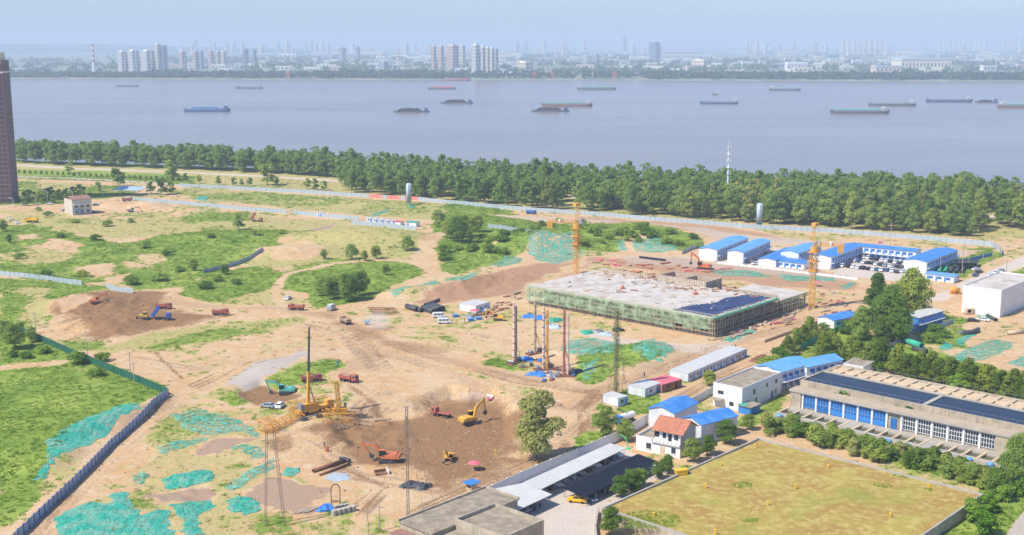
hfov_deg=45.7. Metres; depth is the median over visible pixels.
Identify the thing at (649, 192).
riverside tree
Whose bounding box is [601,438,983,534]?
lawn reservoir
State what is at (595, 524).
boundary wall
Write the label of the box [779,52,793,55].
building
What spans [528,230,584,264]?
dust net
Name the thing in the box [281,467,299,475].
dust net
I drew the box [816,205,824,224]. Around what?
riverside tree
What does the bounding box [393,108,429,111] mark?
cargo barge
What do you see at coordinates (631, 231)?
wild bush
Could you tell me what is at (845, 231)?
hoarding
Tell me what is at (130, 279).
wild bush
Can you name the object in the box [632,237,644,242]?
wild bush
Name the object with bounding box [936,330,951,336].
wild bush
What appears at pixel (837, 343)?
cypress tree
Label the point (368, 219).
cabin container
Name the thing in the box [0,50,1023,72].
inland woodland
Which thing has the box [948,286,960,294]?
cement mixer
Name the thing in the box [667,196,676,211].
riverside tree
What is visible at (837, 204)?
riverside tree
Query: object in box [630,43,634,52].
tower block
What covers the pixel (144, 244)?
wild bush
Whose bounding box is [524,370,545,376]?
tarpaulin heap
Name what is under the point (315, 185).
young tree
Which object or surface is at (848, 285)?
dust net
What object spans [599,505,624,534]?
leafy tree
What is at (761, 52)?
building
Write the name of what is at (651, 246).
dust net
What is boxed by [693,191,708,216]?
riverside tree
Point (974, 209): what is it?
riverside tree
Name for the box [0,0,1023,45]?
sky
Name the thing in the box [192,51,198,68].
tower block
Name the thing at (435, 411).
dump truck
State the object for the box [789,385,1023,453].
filter hall
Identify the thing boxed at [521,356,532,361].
tarpaulin heap
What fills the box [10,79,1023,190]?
river water
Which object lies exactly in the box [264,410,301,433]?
crane section
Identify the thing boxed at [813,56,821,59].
building
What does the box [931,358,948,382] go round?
cypress tree
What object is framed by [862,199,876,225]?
riverside tree
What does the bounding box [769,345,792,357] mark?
wild bush
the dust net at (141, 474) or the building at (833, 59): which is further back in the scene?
the building at (833, 59)
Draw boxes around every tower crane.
[546,202,582,274]
[806,222,844,308]
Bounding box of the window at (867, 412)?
[859,407,870,417]
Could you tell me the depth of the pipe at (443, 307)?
481.92 m
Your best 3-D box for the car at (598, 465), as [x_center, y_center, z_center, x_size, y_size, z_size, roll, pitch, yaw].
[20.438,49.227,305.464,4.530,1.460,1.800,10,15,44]
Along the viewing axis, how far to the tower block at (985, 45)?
12701.39 m
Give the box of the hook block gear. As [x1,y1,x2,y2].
[297,412,321,420]
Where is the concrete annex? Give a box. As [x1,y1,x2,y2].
[722,284,810,334]
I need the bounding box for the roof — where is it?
[800,361,1023,432]
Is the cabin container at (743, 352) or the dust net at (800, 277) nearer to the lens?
the cabin container at (743, 352)
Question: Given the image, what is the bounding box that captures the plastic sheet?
[324,472,348,481]
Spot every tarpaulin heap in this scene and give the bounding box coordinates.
[316,503,332,511]
[399,480,419,488]
[415,482,432,489]
[463,314,475,317]
[521,313,532,317]
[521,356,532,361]
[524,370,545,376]
[529,315,545,319]
[545,324,560,328]
[545,372,559,377]
[549,317,562,321]
[572,368,583,373]
[580,330,594,334]
[592,329,603,333]
[597,331,613,335]
[749,357,759,361]
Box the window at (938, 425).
[934,423,945,437]
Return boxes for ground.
[0,160,1023,534]
[5,45,1023,81]
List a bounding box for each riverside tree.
[539,169,550,207]
[540,178,553,203]
[550,184,563,204]
[571,180,586,208]
[579,183,595,210]
[595,180,613,209]
[596,193,606,209]
[614,178,631,209]
[621,180,634,211]
[622,182,641,214]
[636,191,646,212]
[640,182,656,213]
[642,180,648,210]
[652,179,672,214]
[666,180,679,212]
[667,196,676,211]
[670,185,693,216]
[680,189,695,211]
[685,176,705,211]
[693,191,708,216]
[700,194,708,218]
[706,183,715,217]
[710,192,725,218]
[715,193,727,216]
[722,182,738,216]
[723,188,742,219]
[732,185,749,216]
[736,192,745,217]
[739,185,755,221]
[740,178,757,196]
[740,203,749,222]
[747,193,760,221]
[753,178,761,196]
[753,182,766,196]
[758,183,767,196]
[761,199,766,222]
[763,186,780,212]
[763,192,783,223]
[764,201,776,221]
[770,179,785,188]
[771,187,788,223]
[774,176,780,188]
[777,186,795,219]
[785,197,794,219]
[786,179,798,196]
[791,196,807,224]
[794,196,810,222]
[795,181,803,196]
[796,181,808,191]
[800,185,817,216]
[804,188,817,220]
[808,186,828,224]
[815,203,827,224]
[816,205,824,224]
[817,190,839,225]
[826,207,840,226]
[830,195,840,224]
[836,190,847,222]
[838,185,862,216]
[842,197,856,223]
[843,191,865,228]
[847,177,866,193]
[857,187,864,197]
[858,200,865,224]
[860,194,874,227]
[861,203,879,229]
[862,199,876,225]
[863,187,880,211]
[872,188,888,212]
[876,182,885,194]
[876,202,893,230]
[878,185,893,207]
[883,198,903,227]
[889,189,895,212]
[889,195,910,212]
[891,192,904,220]
[893,183,901,189]
[895,211,906,230]
[896,185,910,200]
[898,200,911,225]
[901,174,918,187]
[903,178,921,191]
[905,205,920,232]
[907,184,918,199]
[910,196,923,225]
[918,181,932,192]
[918,192,928,229]
[918,201,930,224]
[919,199,937,230]
[920,183,929,202]
[922,208,937,233]
[923,195,935,200]
[930,191,941,201]
[933,180,950,193]
[934,196,944,230]
[935,182,951,194]
[935,189,945,196]
[935,210,946,232]
[937,199,950,210]
[940,204,964,234]
[942,193,951,201]
[948,216,961,235]
[949,196,958,212]
[950,177,967,196]
[950,191,961,196]
[951,196,964,213]
[953,183,966,204]
[959,218,967,234]
[960,181,974,202]
[960,191,973,208]
[960,207,976,232]
[964,206,978,226]
[966,215,979,235]
[974,193,987,208]
[974,200,987,231]
[975,186,989,203]
[976,188,987,229]
[978,202,992,223]
[985,192,991,205]
[987,186,996,207]
[993,183,1009,202]
[995,178,1009,202]
[997,189,1018,226]
[997,193,1006,225]
[1011,191,1023,228]
[1014,184,1022,194]
[1019,206,1023,225]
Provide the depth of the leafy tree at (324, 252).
593.46 m
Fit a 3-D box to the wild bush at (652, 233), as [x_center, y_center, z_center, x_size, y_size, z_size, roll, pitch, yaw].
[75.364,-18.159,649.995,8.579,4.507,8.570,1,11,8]
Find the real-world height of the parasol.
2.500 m
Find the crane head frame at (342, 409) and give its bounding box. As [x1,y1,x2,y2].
[332,380,346,413]
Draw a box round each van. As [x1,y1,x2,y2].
[327,303,335,310]
[432,312,445,317]
[437,317,450,323]
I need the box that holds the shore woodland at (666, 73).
[10,68,1023,79]
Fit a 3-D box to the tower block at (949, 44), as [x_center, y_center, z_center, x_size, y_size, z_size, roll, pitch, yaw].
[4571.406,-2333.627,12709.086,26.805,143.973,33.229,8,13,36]
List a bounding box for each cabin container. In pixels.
[366,217,373,221]
[459,299,489,312]
[603,391,627,406]
[628,379,661,396]
[648,375,681,392]
[669,367,694,381]
[677,364,701,378]
[684,361,708,375]
[691,359,714,370]
[697,356,721,369]
[704,353,727,366]
[711,351,734,363]
[716,348,740,361]
[723,345,746,358]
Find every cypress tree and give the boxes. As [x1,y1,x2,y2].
[777,335,797,354]
[791,327,801,349]
[798,324,810,344]
[800,315,822,338]
[810,331,827,353]
[814,335,838,356]
[826,336,848,357]
[827,330,836,338]
[841,335,856,360]
[845,340,864,361]
[851,341,868,357]
[859,341,875,361]
[867,341,888,368]
[877,344,891,370]
[883,351,900,373]
[884,343,905,369]
[894,353,909,373]
[898,353,913,375]
[907,355,921,378]
[912,350,925,377]
[917,356,933,379]
[919,351,938,378]
[928,357,946,381]
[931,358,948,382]
[941,357,957,383]
[944,360,960,375]
[947,363,967,383]
[962,357,974,380]
[965,364,980,390]
[971,366,986,391]
[972,363,994,391]
[980,365,995,392]
[985,372,1002,394]
[991,369,1008,395]
[997,368,1021,397]
[998,375,1013,396]
[1010,377,1023,398]
[1012,370,1023,398]
[1018,384,1023,399]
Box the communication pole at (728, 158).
[726,145,730,188]
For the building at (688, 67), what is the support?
on the bank ground at (718, 51)
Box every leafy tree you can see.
[0,219,7,229]
[0,320,12,336]
[2,320,26,346]
[5,234,11,242]
[24,326,36,340]
[188,259,197,268]
[220,264,229,273]
[312,275,328,293]
[319,249,327,256]
[322,275,341,298]
[335,271,362,300]
[344,243,359,257]
[355,270,370,294]
[360,250,367,259]
[370,245,381,256]
[381,264,390,273]
[399,235,414,249]
[430,209,445,224]
[439,220,451,234]
[444,213,468,241]
[462,215,480,237]
[473,214,483,227]
[513,389,568,458]
[590,403,619,435]
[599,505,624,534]
[609,474,630,497]
[615,418,635,439]
[624,468,643,492]
[635,467,648,484]
[650,461,666,476]
[659,453,673,471]
[681,437,702,461]
[701,434,718,454]
[702,370,716,384]
[715,419,737,444]
[741,413,754,429]
[984,466,1013,493]
[994,448,1023,477]
[1003,432,1023,465]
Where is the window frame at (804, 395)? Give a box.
[804,395,814,408]
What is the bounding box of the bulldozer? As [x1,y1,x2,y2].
[135,311,148,319]
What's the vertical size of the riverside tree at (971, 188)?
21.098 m
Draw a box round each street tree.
[20,196,26,204]
[23,189,31,198]
[26,196,32,204]
[30,193,38,202]
[36,191,44,200]
[41,191,50,202]
[46,187,54,196]
[49,192,59,200]
[56,192,62,201]
[73,184,81,193]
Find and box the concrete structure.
[520,267,781,337]
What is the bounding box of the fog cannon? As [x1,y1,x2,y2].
[486,394,493,400]
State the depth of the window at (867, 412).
336.57 m
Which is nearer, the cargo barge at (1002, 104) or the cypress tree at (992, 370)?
the cypress tree at (992, 370)
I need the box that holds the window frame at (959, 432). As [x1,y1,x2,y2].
[948,426,962,441]
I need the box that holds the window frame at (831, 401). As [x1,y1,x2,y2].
[831,401,842,411]
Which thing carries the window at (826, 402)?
in the filter hall
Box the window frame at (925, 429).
[917,419,930,434]
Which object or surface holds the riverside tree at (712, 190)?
on the ground at (388, 386)
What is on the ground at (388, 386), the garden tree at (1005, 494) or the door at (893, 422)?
the garden tree at (1005, 494)
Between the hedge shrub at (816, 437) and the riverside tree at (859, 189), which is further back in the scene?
the riverside tree at (859, 189)
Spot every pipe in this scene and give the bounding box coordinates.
[312,458,345,472]
[319,462,350,475]
[405,303,418,311]
[414,305,423,312]
[420,305,435,313]
[424,298,439,304]
[425,304,439,311]
[428,303,442,311]
[432,302,444,310]
[887,339,904,347]
[904,337,923,347]
[911,346,927,353]
[958,327,979,334]
[986,314,997,321]
[1005,330,1023,334]
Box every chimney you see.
[91,44,95,71]
[397,49,398,67]
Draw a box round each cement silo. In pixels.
[406,183,411,203]
[756,203,762,224]
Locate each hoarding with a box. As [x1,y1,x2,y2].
[0,271,81,284]
[12,388,168,534]
[13,323,166,392]
[105,282,132,292]
[125,196,285,212]
[179,183,496,207]
[203,248,262,272]
[293,210,357,219]
[352,220,415,229]
[488,224,546,231]
[494,205,1001,254]
[682,243,703,253]
[717,261,857,279]
[764,309,850,342]
[801,323,845,347]
[939,319,953,326]
[956,253,991,261]
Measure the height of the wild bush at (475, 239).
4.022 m
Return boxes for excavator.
[89,292,108,304]
[126,206,142,211]
[151,305,171,319]
[265,379,295,394]
[361,440,400,463]
[442,450,454,462]
[458,397,487,425]
[485,308,504,320]
[689,251,711,269]
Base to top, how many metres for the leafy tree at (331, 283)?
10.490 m
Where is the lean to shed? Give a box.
[737,400,760,414]
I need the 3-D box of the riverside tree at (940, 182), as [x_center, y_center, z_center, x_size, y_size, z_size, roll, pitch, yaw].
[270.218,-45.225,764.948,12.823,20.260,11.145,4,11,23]
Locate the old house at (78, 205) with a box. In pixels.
[63,195,91,214]
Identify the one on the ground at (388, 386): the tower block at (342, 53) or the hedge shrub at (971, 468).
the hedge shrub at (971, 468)
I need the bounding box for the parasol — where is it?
[468,460,480,470]
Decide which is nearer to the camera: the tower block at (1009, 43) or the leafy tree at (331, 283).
the leafy tree at (331, 283)
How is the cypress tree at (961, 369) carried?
on the ground at (388, 386)
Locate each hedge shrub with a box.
[759,411,769,426]
[762,416,781,436]
[767,417,789,432]
[784,424,796,437]
[786,414,801,426]
[791,422,804,436]
[792,421,810,436]
[805,423,824,440]
[808,430,831,447]
[812,421,821,432]
[821,435,832,447]
[823,422,837,433]
[825,429,836,441]
[831,427,850,448]
[843,431,858,447]
[845,437,859,455]
[845,438,867,452]
[859,433,872,443]
[860,443,878,456]
[864,435,875,446]
[869,449,886,461]
[872,437,890,447]
[875,445,889,458]
[880,447,893,460]
[888,447,899,461]
[890,443,905,455]
[896,441,905,457]
[898,451,917,467]
[902,450,916,466]
[905,442,913,450]
[907,452,925,469]
[911,446,933,462]
[920,455,934,470]
[923,445,941,464]
[926,452,943,467]
[938,453,953,471]
[939,456,952,471]
[940,464,955,478]
[948,455,968,465]
[951,457,966,473]
[954,465,967,483]
[959,472,974,484]
[962,465,981,484]
[964,465,980,483]
[968,461,982,481]
[976,468,998,486]
[976,474,996,488]
[977,463,989,470]
[978,467,990,481]
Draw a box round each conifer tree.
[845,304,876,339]
[860,270,886,327]
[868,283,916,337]
[871,314,891,343]
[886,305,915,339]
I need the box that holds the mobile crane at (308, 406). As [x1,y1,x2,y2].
[293,327,333,415]
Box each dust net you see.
[33,451,55,479]
[44,403,141,456]
[53,491,174,534]
[132,471,149,483]
[157,437,213,453]
[161,469,215,488]
[169,409,259,436]
[169,499,215,534]
[197,196,206,200]
[225,459,274,489]
[225,496,260,515]
[232,444,266,457]
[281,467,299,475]
[389,279,438,297]
[445,272,476,281]
[490,256,521,266]
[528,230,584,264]
[558,337,618,355]
[581,357,599,378]
[617,240,627,250]
[631,236,676,252]
[631,339,675,361]
[711,269,768,276]
[725,329,755,341]
[777,274,835,281]
[840,282,856,289]
[939,342,952,349]
[949,339,1016,360]
[956,334,976,345]
[1004,356,1023,366]
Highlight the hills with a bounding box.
[0,44,363,51]
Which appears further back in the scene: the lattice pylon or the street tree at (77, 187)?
the street tree at (77, 187)
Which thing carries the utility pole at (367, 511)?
on the ground at (388, 386)
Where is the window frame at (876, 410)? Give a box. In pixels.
[873,410,885,420]
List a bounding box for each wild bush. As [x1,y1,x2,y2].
[6,350,18,356]
[11,252,25,257]
[19,351,32,357]
[34,344,52,352]
[35,269,54,275]
[54,232,66,236]
[66,350,87,362]
[70,218,79,222]
[76,269,90,275]
[85,366,105,377]
[89,234,102,239]
[94,351,110,360]
[102,219,113,225]
[122,274,139,284]
[138,240,150,247]
[150,272,168,280]
[160,249,172,255]
[174,265,186,270]
[197,280,213,288]
[205,232,216,236]
[212,275,222,280]
[230,278,242,283]
[251,229,260,234]
[437,243,452,251]
[437,251,452,259]
[453,244,463,249]
[463,245,475,250]
[467,243,479,249]
[470,236,480,241]
[480,242,498,251]
[483,235,494,240]
[493,234,501,240]
[497,247,508,253]
[499,235,509,240]
[500,230,511,234]
[528,224,540,229]
[537,220,546,225]
[575,238,589,244]
[584,224,601,231]
[592,231,602,235]
[597,222,607,227]
[603,233,614,239]
[611,228,623,234]
[623,229,635,235]
[623,235,631,240]
[629,232,640,236]
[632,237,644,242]
[636,221,649,226]
[637,226,650,231]
[646,230,660,236]
[661,237,673,243]
[663,226,677,233]
[673,240,683,244]
[688,232,698,237]
[693,242,703,246]
[755,356,772,363]
[767,354,780,359]
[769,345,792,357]
[816,322,829,329]
[838,326,851,333]
[843,319,855,327]
[920,331,945,342]
[926,322,945,332]
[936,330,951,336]
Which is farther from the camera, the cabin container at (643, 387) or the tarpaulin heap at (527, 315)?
the tarpaulin heap at (527, 315)
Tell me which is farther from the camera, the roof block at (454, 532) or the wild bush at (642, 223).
the wild bush at (642, 223)
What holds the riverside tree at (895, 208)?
on the ground at (388, 386)
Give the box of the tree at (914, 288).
[895,267,935,310]
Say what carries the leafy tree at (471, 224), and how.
on the ground at (388, 386)
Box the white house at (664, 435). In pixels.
[636,415,698,458]
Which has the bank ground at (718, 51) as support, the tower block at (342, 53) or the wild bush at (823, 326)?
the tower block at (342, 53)
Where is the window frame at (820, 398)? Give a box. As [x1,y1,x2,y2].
[817,398,828,411]
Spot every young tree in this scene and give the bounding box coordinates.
[64,160,74,172]
[95,182,101,191]
[110,168,125,185]
[146,181,155,192]
[155,178,167,191]
[163,160,180,180]
[165,180,176,192]
[196,175,202,182]
[231,212,244,229]
[246,177,252,185]
[258,161,274,184]
[272,176,278,185]
[303,178,311,186]
[311,178,319,188]
[320,180,326,188]
[993,203,1001,223]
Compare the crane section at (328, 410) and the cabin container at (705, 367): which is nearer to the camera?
the crane section at (328, 410)
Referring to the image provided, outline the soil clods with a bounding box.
[20,236,987,533]
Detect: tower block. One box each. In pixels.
[117,50,127,71]
[127,50,139,71]
[140,50,155,71]
[154,43,161,70]
[161,45,167,70]
[179,51,186,69]
[190,44,193,54]
[191,40,197,51]
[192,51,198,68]
[199,51,203,68]
[208,50,214,68]
[212,42,216,53]
[215,51,220,63]
[221,51,227,67]
[224,42,228,52]
[230,42,235,52]
[240,42,243,53]
[242,49,248,64]
[253,49,256,62]
[258,44,263,53]
[276,42,280,50]
[284,41,288,52]
[303,43,306,51]
[309,40,313,50]
[314,42,317,51]
[319,41,324,51]
[327,44,330,54]
[339,47,345,61]
[350,43,355,51]
[355,46,359,60]
[379,61,388,69]
[403,43,408,54]
[411,44,416,51]
[427,43,431,51]
[431,45,435,69]
[438,45,443,71]
[446,44,458,71]
[460,44,464,66]
[471,43,479,73]
[480,45,484,70]
[485,46,489,72]
[490,47,493,76]
[494,48,497,69]
[516,61,533,72]
[523,40,527,50]
[541,41,545,51]
[563,41,566,51]
[581,41,585,51]
[593,53,598,62]
[621,36,626,51]
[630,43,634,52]
[649,42,659,60]
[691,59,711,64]
[754,42,758,54]
[759,41,764,50]
[763,43,766,54]
[778,43,781,52]
[791,42,794,51]
[811,43,815,52]
[823,43,827,52]
[840,40,844,53]
[846,40,849,52]
[851,40,855,52]
[857,40,860,52]
[862,41,866,53]
[868,39,871,53]
[873,40,877,53]
[879,40,882,53]
[884,44,888,51]
[937,37,940,50]
[942,37,945,50]
[947,37,951,50]
[952,37,956,50]
[957,38,961,50]
[960,44,964,54]
[963,37,966,50]
[968,37,971,50]
[973,39,976,50]
[978,39,981,50]
[983,39,986,50]
[996,37,1000,50]
[1002,37,1006,50]
[1007,37,1011,50]
[1013,37,1016,50]
[1018,44,1021,52]
[1019,36,1022,43]
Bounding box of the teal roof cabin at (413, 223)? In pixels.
[405,220,419,226]
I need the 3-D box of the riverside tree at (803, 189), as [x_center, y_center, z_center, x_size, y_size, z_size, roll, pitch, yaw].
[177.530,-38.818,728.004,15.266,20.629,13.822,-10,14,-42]
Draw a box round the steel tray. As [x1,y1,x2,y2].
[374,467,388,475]
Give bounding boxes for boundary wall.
[489,414,648,487]
[594,507,598,534]
[692,386,712,400]
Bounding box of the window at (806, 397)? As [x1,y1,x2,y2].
[804,395,814,408]
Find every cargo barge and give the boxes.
[115,83,137,86]
[184,106,230,111]
[235,85,262,88]
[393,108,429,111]
[427,85,455,88]
[441,99,472,102]
[443,78,470,80]
[531,107,569,111]
[541,100,592,106]
[577,86,615,89]
[699,97,737,103]
[769,87,800,90]
[829,107,889,113]
[868,100,916,105]
[926,97,972,101]
[975,99,997,102]
[997,100,1023,107]
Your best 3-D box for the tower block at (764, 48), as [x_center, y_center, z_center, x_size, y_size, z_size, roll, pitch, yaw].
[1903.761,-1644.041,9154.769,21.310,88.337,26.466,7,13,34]
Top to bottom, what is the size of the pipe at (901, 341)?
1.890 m
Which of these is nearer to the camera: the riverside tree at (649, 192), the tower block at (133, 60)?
the riverside tree at (649, 192)
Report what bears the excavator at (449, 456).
on the ground at (388, 386)
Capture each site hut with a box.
[699,235,747,260]
[727,238,771,263]
[755,356,805,391]
[758,247,790,266]
[777,257,811,269]
[781,242,822,259]
[796,353,843,377]
[813,243,862,269]
[818,311,853,328]
[853,242,920,261]
[903,247,959,274]
[910,307,945,333]
[925,271,960,282]
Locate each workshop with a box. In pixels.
[648,395,698,425]
[680,407,738,443]
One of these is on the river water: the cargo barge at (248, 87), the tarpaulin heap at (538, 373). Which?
the cargo barge at (248, 87)
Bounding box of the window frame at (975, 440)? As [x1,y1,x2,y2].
[964,429,978,445]
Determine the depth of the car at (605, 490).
287.14 m
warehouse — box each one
[629,56,649,60]
[662,52,701,59]
[785,62,807,70]
[870,65,900,72]
[891,58,951,69]
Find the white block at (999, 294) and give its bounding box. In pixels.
[961,271,1023,317]
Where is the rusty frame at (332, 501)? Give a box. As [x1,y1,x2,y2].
[330,484,340,504]
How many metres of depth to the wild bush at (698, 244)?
627.28 m
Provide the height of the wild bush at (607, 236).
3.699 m
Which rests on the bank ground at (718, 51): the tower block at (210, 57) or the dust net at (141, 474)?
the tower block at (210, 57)
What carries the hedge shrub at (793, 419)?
on the ground at (388, 386)
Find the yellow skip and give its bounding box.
[673,467,688,474]
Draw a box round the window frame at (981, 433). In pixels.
[981,433,994,448]
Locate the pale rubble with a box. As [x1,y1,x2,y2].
[0,245,1023,534]
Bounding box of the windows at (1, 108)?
[0,65,17,201]
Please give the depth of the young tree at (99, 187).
861.19 m
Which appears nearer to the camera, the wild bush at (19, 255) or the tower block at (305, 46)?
the wild bush at (19, 255)
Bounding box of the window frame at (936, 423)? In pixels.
[933,423,946,438]
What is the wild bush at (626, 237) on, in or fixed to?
on the ground at (388, 386)
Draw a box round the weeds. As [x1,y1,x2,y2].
[0,175,1023,534]
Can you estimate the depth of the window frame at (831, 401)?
342.00 m
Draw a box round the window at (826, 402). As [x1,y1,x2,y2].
[818,398,828,408]
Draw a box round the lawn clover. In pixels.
[611,473,930,528]
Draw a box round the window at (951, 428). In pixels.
[949,427,961,440]
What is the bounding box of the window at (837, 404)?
[831,401,842,411]
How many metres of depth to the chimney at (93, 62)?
3931.80 m
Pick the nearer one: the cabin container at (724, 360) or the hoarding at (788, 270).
the cabin container at (724, 360)
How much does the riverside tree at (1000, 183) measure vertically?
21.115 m
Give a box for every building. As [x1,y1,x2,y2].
[13,68,24,71]
[168,64,178,68]
[211,64,226,68]
[256,54,271,56]
[275,66,294,69]
[279,53,297,57]
[304,67,320,71]
[309,55,327,59]
[312,52,326,54]
[317,64,335,66]
[328,66,340,69]
[351,54,371,58]
[362,53,381,56]
[367,63,378,67]
[376,56,391,59]
[386,60,396,63]
[401,67,416,70]
[408,57,422,59]
[414,52,423,55]
[420,55,437,58]
[498,52,511,54]
[498,55,505,59]
[567,58,584,59]
[570,56,585,59]
[576,65,593,68]
[583,51,595,53]
[637,51,648,53]
[643,66,663,70]
[685,65,703,69]
[702,55,713,58]
[710,366,781,410]
[741,61,753,65]
[755,51,770,54]
[770,56,789,58]
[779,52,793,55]
[792,67,812,71]
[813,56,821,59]
[814,63,824,66]
[823,61,839,64]
[828,58,839,60]
[840,56,860,59]
[840,66,853,68]
[846,53,858,55]
[851,60,864,64]
[877,60,888,63]
[891,56,908,59]
[897,51,914,54]
[968,59,983,61]
[976,55,987,58]
[980,52,990,54]
[980,65,997,70]
[1000,62,1017,64]
[1005,66,1023,69]
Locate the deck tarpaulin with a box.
[673,295,770,316]
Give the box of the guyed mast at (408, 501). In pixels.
[371,406,443,514]
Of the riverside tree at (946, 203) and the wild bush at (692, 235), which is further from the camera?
the riverside tree at (946, 203)
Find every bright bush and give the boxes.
[875,363,883,371]
[948,373,965,388]
[959,380,970,388]
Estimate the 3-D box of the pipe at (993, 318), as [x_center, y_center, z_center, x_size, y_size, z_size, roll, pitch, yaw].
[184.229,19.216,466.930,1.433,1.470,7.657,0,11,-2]
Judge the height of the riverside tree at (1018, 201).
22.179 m
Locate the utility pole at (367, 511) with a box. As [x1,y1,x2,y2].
[364,509,369,534]
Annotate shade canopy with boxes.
[495,483,551,514]
[523,443,625,499]
[562,454,658,505]
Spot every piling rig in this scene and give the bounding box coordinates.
[505,303,522,365]
[525,300,541,355]
[533,306,554,370]
[555,310,573,376]
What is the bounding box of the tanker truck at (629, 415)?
[613,411,635,424]
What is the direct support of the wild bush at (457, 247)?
on the ground at (388, 386)
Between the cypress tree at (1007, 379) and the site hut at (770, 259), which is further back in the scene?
the site hut at (770, 259)
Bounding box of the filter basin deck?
[773,406,1004,468]
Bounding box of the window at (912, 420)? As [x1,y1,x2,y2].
[903,417,914,430]
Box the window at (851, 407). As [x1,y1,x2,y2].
[845,404,856,414]
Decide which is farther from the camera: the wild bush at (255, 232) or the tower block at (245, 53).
the tower block at (245, 53)
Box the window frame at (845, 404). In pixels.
[845,404,856,415]
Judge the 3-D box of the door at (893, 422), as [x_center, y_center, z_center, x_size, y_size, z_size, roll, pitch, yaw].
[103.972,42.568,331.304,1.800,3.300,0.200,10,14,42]
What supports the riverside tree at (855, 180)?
on the ground at (388, 386)
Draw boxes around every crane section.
[258,416,279,434]
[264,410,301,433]
[287,394,330,410]
[318,412,357,422]
[321,407,338,416]
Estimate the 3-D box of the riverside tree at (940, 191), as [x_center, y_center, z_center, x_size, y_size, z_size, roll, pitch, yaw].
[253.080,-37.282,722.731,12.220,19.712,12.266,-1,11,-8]
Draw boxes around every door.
[660,446,664,455]
[890,417,896,429]
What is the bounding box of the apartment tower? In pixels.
[0,52,18,202]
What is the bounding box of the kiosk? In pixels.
[462,478,480,491]
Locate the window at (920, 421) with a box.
[918,420,930,433]
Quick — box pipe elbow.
[339,456,350,461]
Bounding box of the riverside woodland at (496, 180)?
[15,138,1023,205]
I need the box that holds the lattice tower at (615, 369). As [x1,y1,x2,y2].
[596,308,626,393]
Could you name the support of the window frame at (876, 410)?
in the filter hall
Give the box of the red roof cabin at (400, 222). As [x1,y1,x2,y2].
[392,220,403,224]
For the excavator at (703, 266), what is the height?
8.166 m
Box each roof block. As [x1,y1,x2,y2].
[389,486,519,534]
[441,529,469,534]
[455,503,543,534]
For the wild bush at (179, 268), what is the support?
on the ground at (388, 386)
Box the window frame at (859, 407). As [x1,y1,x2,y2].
[859,407,870,421]
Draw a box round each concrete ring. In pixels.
[331,509,336,516]
[336,508,341,514]
[341,507,345,513]
[346,506,350,512]
[351,505,355,511]
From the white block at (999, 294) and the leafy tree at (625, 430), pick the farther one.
the white block at (999, 294)
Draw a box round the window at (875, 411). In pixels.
[874,410,884,421]
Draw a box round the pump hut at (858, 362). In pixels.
[843,358,874,370]
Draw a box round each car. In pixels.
[259,402,274,408]
[275,401,285,408]
[518,506,531,513]
[529,502,542,510]
[545,484,556,489]
[553,481,563,486]
[560,477,570,483]
[567,474,577,480]
[567,494,587,503]
[576,470,586,475]
[583,466,593,471]
[587,494,597,501]
[591,462,601,467]
[599,459,609,464]
[599,485,611,492]
[608,455,617,460]
[615,452,623,456]
[966,317,979,321]
[977,316,990,321]
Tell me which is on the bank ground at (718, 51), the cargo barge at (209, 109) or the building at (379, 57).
the building at (379, 57)
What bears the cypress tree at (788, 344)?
on the ground at (388, 386)
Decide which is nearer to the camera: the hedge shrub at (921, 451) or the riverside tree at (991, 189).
the hedge shrub at (921, 451)
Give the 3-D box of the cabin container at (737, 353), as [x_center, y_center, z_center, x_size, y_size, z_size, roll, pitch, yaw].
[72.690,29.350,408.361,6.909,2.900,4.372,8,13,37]
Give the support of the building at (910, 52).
on the bank ground at (718, 51)
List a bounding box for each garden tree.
[962,497,987,520]
[972,507,998,534]
[977,491,1002,511]
[993,483,1015,501]
[1013,477,1023,495]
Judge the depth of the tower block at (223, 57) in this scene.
4682.46 m
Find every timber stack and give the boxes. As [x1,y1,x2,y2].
[362,418,376,421]
[373,417,390,420]
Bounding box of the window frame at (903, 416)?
[902,416,915,431]
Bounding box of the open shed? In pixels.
[112,186,146,195]
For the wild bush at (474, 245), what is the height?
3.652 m
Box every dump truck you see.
[25,217,38,222]
[155,302,172,309]
[212,308,229,315]
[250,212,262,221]
[287,303,304,310]
[301,373,322,382]
[338,373,358,382]
[340,315,350,324]
[430,406,451,417]
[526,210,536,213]
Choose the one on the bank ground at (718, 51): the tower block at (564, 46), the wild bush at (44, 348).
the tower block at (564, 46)
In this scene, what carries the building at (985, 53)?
on the bank ground at (718, 51)
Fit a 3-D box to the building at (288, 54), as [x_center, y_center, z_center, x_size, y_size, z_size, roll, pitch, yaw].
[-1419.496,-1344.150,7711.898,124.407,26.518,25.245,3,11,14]
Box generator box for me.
[963,308,974,314]
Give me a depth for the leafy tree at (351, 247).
594.13 m
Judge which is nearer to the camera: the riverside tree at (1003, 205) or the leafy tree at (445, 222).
the leafy tree at (445, 222)
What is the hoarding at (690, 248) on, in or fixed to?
on the ground at (388, 386)
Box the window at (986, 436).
[981,434,994,448]
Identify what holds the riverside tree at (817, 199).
on the ground at (388, 386)
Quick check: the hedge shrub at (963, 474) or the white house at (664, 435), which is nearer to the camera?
the hedge shrub at (963, 474)
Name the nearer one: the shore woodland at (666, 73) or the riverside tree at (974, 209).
the riverside tree at (974, 209)
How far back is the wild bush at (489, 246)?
604.11 m
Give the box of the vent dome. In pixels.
[986,462,993,467]
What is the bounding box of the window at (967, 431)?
[965,430,977,444]

